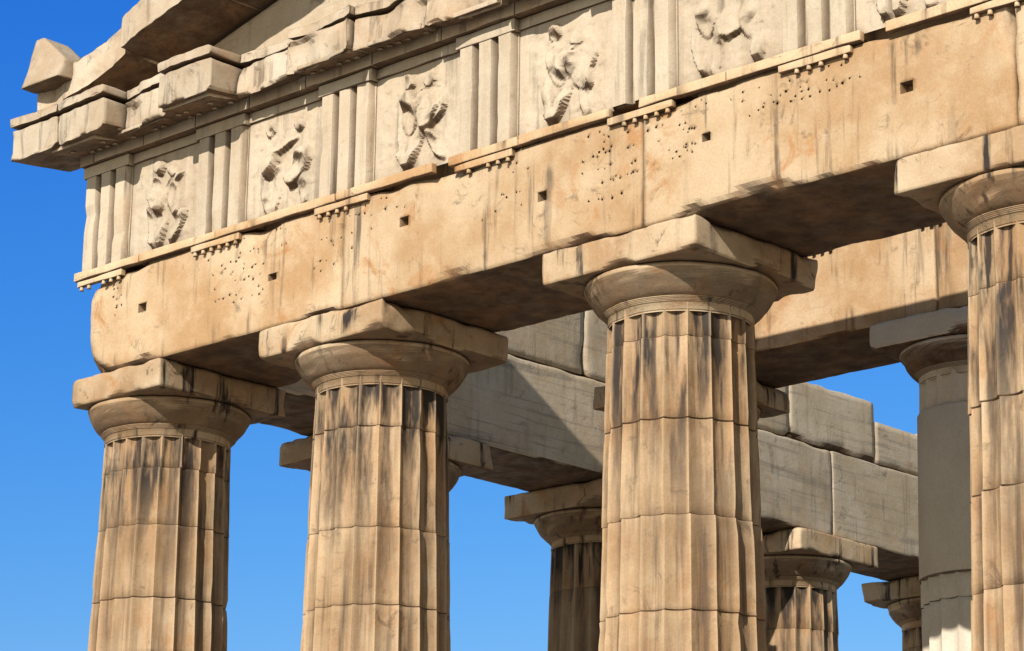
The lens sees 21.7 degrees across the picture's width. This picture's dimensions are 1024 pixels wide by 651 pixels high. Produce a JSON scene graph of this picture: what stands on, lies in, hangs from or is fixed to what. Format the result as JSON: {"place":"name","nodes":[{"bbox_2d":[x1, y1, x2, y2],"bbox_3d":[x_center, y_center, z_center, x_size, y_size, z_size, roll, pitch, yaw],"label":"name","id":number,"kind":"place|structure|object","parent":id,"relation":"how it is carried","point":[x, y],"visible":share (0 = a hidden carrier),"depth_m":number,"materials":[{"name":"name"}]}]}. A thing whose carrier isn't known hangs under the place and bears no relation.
{"place":"outdoors","nodes":[
{"label":"outdoors","id":0,"kind":"place"},
{"bbox_2d":[279,435,492,491],"bbox_3d":[-1.637,1.913,34.779,1.999,0.789,1.997,-14,-22,41],"label":"column capital","id":1,"kind":"object","parent":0,"point":[466,456],"visible":0.16,"depth_m":34.59,"materials":[{"name":"beige stone"}]},
{"bbox_2d":[0,0,918,650],"label":"sky","id":2,"kind":"structure","parent":0,"point":[52,454],"materials":[{"name":"blue"}]},
{"bbox_2d":[593,381,789,419],"bbox_3d":[2.243,1.119,33.281,1.755,0.710,1.756,-14,-22,41],"label":"column capital","id":3,"kind":"object","parent":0,"point":[772,402],"visible":0.06,"depth_m":33.20,"materials":[{"name":"beige stone"}]},
{"bbox_2d":[919,366,971,650],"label":"column shaft","id":4,"kind":"object","parent":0,"point":[946,599],"visible":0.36,"depth_m":29.37,"materials":[{"name":"grey stone"}]},
{"bbox_2d":[869,306,967,387],"bbox_3d":[5.306,0.358,30.539,1.758,0.710,1.759,-14,-22,41],"label":"column capital","id":5,"kind":"object","parent":4,"relation":"on","point":[923,347],"visible":0.56,"depth_m":30.05,"materials":[{"name":"grey stone"}]},
{"bbox_2d":[917,401,970,583],"bbox_3d":[5.286,1.942,30.078,1.432,1.930,1.432,-14,-22,41],"label":"column shaft","id":6,"kind":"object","parent":4,"relation":"attached to","point":[944,490],"depth_m":29.63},
{"bbox_3d":[2.183,5.912,31.878,1.623,9.459,1.624,-14,-22,41],"label":"porch column","id":7,"kind":"object","parent":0,"visible":0},
{"bbox_2d":[754,226,938,388],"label":"architrave block","id":8,"kind":"structure","parent":7,"relation":"on","point":[821,331],"depth_m":31.18,"materials":[{"name":"stone"}]},
{"bbox_3d":[8.308,4.391,26.398,1.620,9.459,1.620,-14,-22,41],"label":"porch column","id":9,"kind":"object","parent":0,"visible":0},
{"bbox_2d":[935,222,967,309],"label":"architrave block","id":10,"kind":"structure","parent":9,"relation":"on","point":[952,254],"depth_m":30.11,"materials":[{"name":"stone"}]},
{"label":"stylobate","id":11,"kind":"object","parent":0,"visible":0},
{"bbox_2d":[88,434,230,650],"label":"column shaft","id":12,"kind":"object","parent":11,"relation":"on","point":[160,579],"visible":1,"depth_m":31.18,"materials":[{"name":"beige stone"}]},
{"bbox_2d":[72,358,285,450],"bbox_3d":[-4.005,1.098,32.078,1.627,0.789,1.998,-14,-22,41],"label":"column capital","id":13,"kind":"object","parent":12,"relation":"on","point":[160,397],"visible":0.98,"depth_m":31.46,"materials":[{"name":"beige stone"}]},
{"bbox_2d":[300,375,450,650],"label":"column shaft","id":14,"kind":"object","parent":11,"relation":"on","point":[377,569],"visible":0.99,"depth_m":28.71,"materials":[{"name":"beige stone"}]},
{"bbox_2d":[90,208,344,387],"bbox_3d":[-2.933,-0.152,31.371,4.623,1.240,1.834,-14,-22,41],"label":"architrave","id":15,"kind":"object","parent":14,"relation":"on","point":[217,311],"visible":0.54,"depth_m":30.65,"materials":[{"name":"stone"}]},
{"bbox_2d":[259,299,507,402],"bbox_3d":[-1.445,0.462,29.786,1.995,0.789,2.001,-14,-22,41],"label":"column capital","id":16,"kind":"object","parent":14,"relation":"on","point":[374,341],"visible":0.84,"depth_m":29.08,"materials":[{"name":"beige stone"}]},
{"bbox_2d":[548,541,601,650],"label":"column shaft","id":17,"kind":"object","parent":11,"relation":"on","point":[574,599],"visible":0.51,"depth_m":36.95,"materials":[{"name":"beige stone"}]},
{"bbox_2d":[260,354,604,491],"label":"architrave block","id":18,"kind":"structure","parent":17,"relation":"on","point":[534,426],"depth_m":35.83,"materials":[{"name":"stone"}]},
{"bbox_2d":[495,312,582,375],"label":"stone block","id":19,"kind":"structure","parent":18,"relation":"on","point":[556,343],"depth_m":36.39,"materials":[{"name":"stone"}]},
{"bbox_2d":[577,310,606,382],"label":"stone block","id":20,"kind":"structure","parent":18,"relation":"on","point":[593,355],"depth_m":37.04,"materials":[{"name":"stone"}]},
{"bbox_2d":[504,478,602,549],"bbox_3d":[1.290,2.827,37.796,1.995,0.790,1.997,-14,-22,41],"label":"column capital","id":21,"kind":"object","parent":17,"relation":"on","point":[559,516],"visible":0.47,"depth_m":37.12,"materials":[{"name":"beige stone"}]},
{"bbox_2d":[757,429,831,534],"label":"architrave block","id":22,"kind":"structure","parent":17,"relation":"on","point":[795,483],"depth_m":39.85,"materials":[{"name":"stone"}]},
{"bbox_2d":[758,386,788,435],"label":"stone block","id":23,"kind":"structure","parent":22,"relation":"on","point":[778,425],"depth_m":39.86,"materials":[{"name":"stone"}]},
{"bbox_2d":[783,382,874,462],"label":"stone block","id":24,"kind":"structure","parent":22,"relation":"on","point":[821,417],"depth_m":40.92,"materials":[{"name":"stone"}]},
{"bbox_2d":[598,301,766,650],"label":"column shaft","id":25,"kind":"object","parent":11,"relation":"on","point":[682,566],"visible":1,"depth_m":25.83,"materials":[{"name":"beige stone"}]},
{"bbox_2d":[342,118,645,332],"bbox_3d":[0.337,-0.965,28.442,4.294,1.240,1.834,-14,-22,41],"label":"architrave","id":26,"kind":"object","parent":25,"relation":"on","point":[463,248],"visible":0.66,"depth_m":27.92,"materials":[{"name":"stone"}]},
{"bbox_2d":[74,0,1023,291],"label":"taenia","id":27,"kind":"object","parent":26,"relation":"attached to","point":[818,54],"visible":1,"depth_m":27.37,"materials":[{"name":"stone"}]},
{"bbox_2d":[135,10,969,270],"bbox_3d":[5.075,-3.411,24.833,25.518,1.369,1.484,-14,-22,41],"label":"frieze backing","id":28,"kind":"object","parent":26,"relation":"on","point":[444,170],"depth_m":26.53,"materials":[{"name":"stone"}]},
{"bbox_2d":[82,153,147,271],"bbox_3d":[-4.783,-1.307,32.507,0.860,1.349,0.509,-14,-22,41],"label":"triglyph","id":29,"kind":"object","parent":28,"relation":"attached to","point":[109,200],"visible":0.7,"depth_m":32.30,"materials":[{"name":"stone"}]},
{"bbox_2d":[10,103,96,171],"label":"cornice block","id":30,"kind":"structure","parent":29,"relation":"on","point":[35,140],"depth_m":32.69,"materials":[{"name":"stone"}]},
{"bbox_2d":[58,84,150,163],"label":"cornice block","id":31,"kind":"structure","parent":29,"relation":"on","point":[100,110],"depth_m":31.95,"materials":[{"name":"stone"}]},
{"bbox_2d":[51,135,122,156],"bbox_3d":[-5.148,-2.178,32.340,0.841,0.133,0.466,-14,-22,41],"label":"mutule","id":32,"kind":"object","parent":31,"relation":"attached to","point":[93,144],"visible":1,"depth_m":32.27,"materials":[{"name":"stone"}]},
{"bbox_2d":[129,133,199,256],"bbox_3d":[-4.025,-1.503,31.803,1.259,1.349,0.537,-14,-22,41],"label":"metope","id":33,"kind":"object","parent":28,"relation":"attached to","point":[164,201],"visible":0.96,"depth_m":31.67,"materials":[{"name":"stone"}]},
{"bbox_2d":[125,73,198,147],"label":"cornice block","id":34,"kind":"structure","parent":33,"relation":"on","point":[142,105],"depth_m":31.61,"materials":[{"name":"stone"}]},
{"bbox_2d":[118,117,178,138],"bbox_3d":[-4.317,-2.364,31.717,0.836,0.104,0.288,-14,-22,41],"label":"mutule","id":35,"kind":"object","parent":34,"relation":"on","point":[158,124],"visible":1,"depth_m":31.67,"materials":[{"name":"stone"}]},
{"bbox_2d":[195,113,265,236],"bbox_3d":[-3.242,-1.690,31.127,0.860,1.349,0.508,-14,-22,41],"label":"triglyph","id":36,"kind":"object","parent":28,"relation":"attached to","point":[223,175],"visible":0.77,"depth_m":30.92,"materials":[{"name":"stone"}]},
{"bbox_2d":[158,44,256,127],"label":"cornice block","id":37,"kind":"structure","parent":36,"relation":"on","point":[197,72],"depth_m":30.71,"materials":[{"name":"stone"}]},
{"bbox_2d":[162,93,238,118],"bbox_3d":[-3.613,-2.562,30.951,0.836,0.133,0.486,-14,-22,41],"label":"mutule","id":38,"kind":"object","parent":37,"relation":"attached to","point":[199,105],"visible":1,"depth_m":30.88,"materials":[{"name":"stone"}]},
{"bbox_2d":[247,90,322,220],"bbox_3d":[-2.483,-1.885,30.424,1.259,1.348,0.532,-14,-22,41],"label":"metope","id":39,"kind":"object","parent":28,"relation":"attached to","point":[286,144],"visible":0.99,"depth_m":30.32,"materials":[{"name":"stone"}]},
{"bbox_2d":[237,39,313,110],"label":"cornice block","id":40,"kind":"structure","parent":39,"relation":"on","point":[265,81],"depth_m":30.46,"materials":[{"name":"stone"}]},
{"bbox_2d":[214,0,378,55],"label":"pediment wall","id":41,"kind":"structure","parent":28,"relation":"on","point":[274,23],"depth_m":31.36,"materials":[{"name":"stone"}]},
{"bbox_2d":[37,29,159,110],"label":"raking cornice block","id":42,"kind":"structure","parent":41,"relation":"attached to","point":[111,62],"depth_m":32.55,"materials":[{"name":"stone"}]},
{"bbox_2d":[21,38,80,93],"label":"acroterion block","id":43,"kind":"structure","parent":42,"relation":"on","point":[51,66],"depth_m":32.94,"materials":[{"name":"stone"}]},
{"bbox_2d":[120,0,263,61],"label":"raking cornice block","id":44,"kind":"structure","parent":41,"relation":"on","point":[160,30],"depth_m":31.82,"materials":[{"name":"stone"}]},
{"bbox_2d":[235,0,277,9],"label":"raking cornice","id":45,"kind":"structure","parent":41,"relation":"on","point":[263,4],"depth_m":31.58,"materials":[{"name":"stone"}]},
{"bbox_2d":[318,68,393,197],"bbox_3d":[-1.702,-2.073,29.746,0.861,1.348,0.510,-14,-22,41],"label":"triglyph","id":46,"kind":"object","parent":28,"relation":"attached to","point":[349,120],"visible":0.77,"depth_m":29.54,"materials":[{"name":"stone"}]},
{"bbox_2d":[286,4,381,90],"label":"cornice block","id":47,"kind":"structure","parent":46,"relation":"on","point":[330,36],"depth_m":29.68,"materials":[{"name":"stone"}]},
{"bbox_2d":[297,50,364,74],"bbox_3d":[-2.005,-2.939,29.648,0.840,0.104,0.286,-14,-22,41],"label":"mutule","id":48,"kind":"object","parent":47,"relation":"on","point":[344,57],"visible":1,"depth_m":29.60,"materials":[{"name":"stone"}]},
{"bbox_2d":[375,42,459,179],"bbox_3d":[-0.926,-2.273,29.029,1.305,1.348,0.535,-14,-22,41],"label":"metope","id":49,"kind":"object","parent":28,"relation":"attached to","point":[418,118],"visible":0.98,"depth_m":28.87,"materials":[{"name":"stone"}]},
{"bbox_2d":[353,0,448,67],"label":"cornice block","id":50,"kind":"structure","parent":49,"relation":"on","point":[390,19],"depth_m":29.11,"materials":[{"name":"stone"}]},
{"bbox_2d":[367,23,435,51],"bbox_3d":[-1.201,-3.131,28.956,0.840,0.103,0.244,-14,-22,41],"label":"mutule","id":51,"kind":"object","parent":50,"relation":"attached to","point":[404,37],"visible":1,"depth_m":28.92,"materials":[{"name":"stone"}]},
{"bbox_2d":[456,18,537,153],"bbox_3d":[-0.126,-2.465,28.335,0.862,1.349,0.509,-14,-22,41],"label":"triglyph","id":52,"kind":"object","parent":28,"relation":"attached to","point":[489,95],"visible":0.76,"depth_m":28.14,"materials":[{"name":"stone"}]},
{"bbox_2d":[423,0,522,43],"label":"cornice block","id":53,"kind":"structure","parent":52,"relation":"on","point":[437,12],"depth_m":28.37,"materials":[{"name":"stone"}]},
{"bbox_2d":[440,0,508,24],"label":"mutule","id":54,"kind":"object","parent":53,"relation":"attached to","point":[481,6],"visible":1,"depth_m":28.20,"materials":[{"name":"stone"}]},
{"bbox_2d":[519,0,613,134],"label":"metope","id":55,"kind":"object","parent":28,"relation":"attached to","point":[566,62],"visible":0.99,"depth_m":27.47,"materials":[{"name":"stone"}]},
{"bbox_2d":[509,0,573,17],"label":"geison","id":56,"kind":"object","parent":55,"relation":"on","point":[525,8],"visible":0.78,"depth_m":27.88,"materials":[{"name":"stone"}]},
{"bbox_2d":[612,0,696,113],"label":"triglyph","id":57,"kind":"object","parent":28,"relation":"attached to","point":[645,47],"visible":0.8,"depth_m":26.71,"materials":[{"name":"stone"}]},
{"bbox_2d":[678,0,782,85],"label":"metope","id":58,"kind":"object","parent":28,"relation":"attached to","point":[717,36],"visible":1,"depth_m":26.06,"materials":[{"name":"stone"}]},
{"bbox_2d":[782,0,874,52],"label":"triglyph","id":59,"kind":"object","parent":28,"relation":"attached to","point":[807,22],"visible":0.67,"depth_m":25.22,"materials":[{"name":"stone"}]},
{"bbox_2d":[856,0,951,33],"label":"metope","id":60,"kind":"object","parent":28,"relation":"attached to","point":[872,15],"visible":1,"depth_m":24.70,"materials":[{"name":"stone"}]},
{"bbox_2d":[542,214,817,328],"bbox_3d":[1.705,-0.321,26.965,1.998,0.790,1.999,-14,-22,41],"label":"column capital","id":61,"kind":"object","parent":25,"relation":"on","point":[697,262],"visible":0.87,"depth_m":26.26,"materials":[{"name":"beige stone"}]},
{"bbox_2d":[765,582,838,650],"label":"column shaft","id":62,"kind":"object","parent":11,"relation":"on","point":[801,618],"visible":0.66,"depth_m":39.96,"materials":[{"name":"beige stone"}]},
{"bbox_2d":[762,527,877,592],"bbox_3d":[4.216,3.740,40.811,1.997,0.790,1.998,-14,-22,41],"label":"column capital","id":63,"kind":"object","parent":62,"relation":"on","point":[801,557],"visible":0.62,"depth_m":40.00,"materials":[{"name":"beige stone"}]},
{"bbox_2d":[830,451,918,580],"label":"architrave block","id":64,"kind":"structure","parent":62,"relation":"on","point":[875,505],"depth_m":41.42,"materials":[{"name":"stone"}]},
{"bbox_2d":[871,422,917,476],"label":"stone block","id":65,"kind":"structure","parent":64,"relation":"on","point":[895,449],"depth_m":42.06,"materials":[{"name":"stone"}]},
{"bbox_2d":[902,627,921,650],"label":"column shaft","id":66,"kind":"object","parent":11,"relation":"on","point":[911,639],"visible":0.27,"depth_m":43.36,"materials":[{"name":"beige stone"}]},
{"bbox_2d":[861,576,921,632],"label":"column capital","id":67,"kind":"object","parent":66,"relation":"on","point":[899,600],"visible":0.2,"depth_m":43.40,"materials":[{"name":"beige stone"}]},
{"bbox_2d":[967,220,1023,650],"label":"column shaft","id":68,"kind":"object","parent":11,"relation":"on","point":[995,323],"visible":0.99,"depth_m":23.17,"materials":[{"name":"beige stone"}]},
{"bbox_2d":[644,5,1019,256],"bbox_3d":[3.487,-1.747,25.622,4.293,1.241,1.835,-14,-22,41],"label":"architrave","id":69,"kind":"object","parent":68,"relation":"on","point":[803,163],"visible":0.84,"depth_m":25.11,"materials":[{"name":"stone"}]},
{"bbox_2d":[894,125,1023,248],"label":"column capital","id":70,"kind":"object","parent":68,"relation":"on","point":[964,189],"visible":0.89,"depth_m":23.67,"materials":[{"name":"beige stone"}]},
{"bbox_3d":[7.938,3.071,19.877,1.874,9.740,1.878,-14,-22,41],"label":"column","id":71,"kind":"object","parent":11,"relation":"on","visible":0},
{"bbox_2d":[1015,2,1023,124],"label":"architrave","id":72,"kind":"object","parent":71,"relation":"on","point":[1019,12],"visible":1,"depth_m":23.54,"materials":[{"name":"stone"}]}
]}

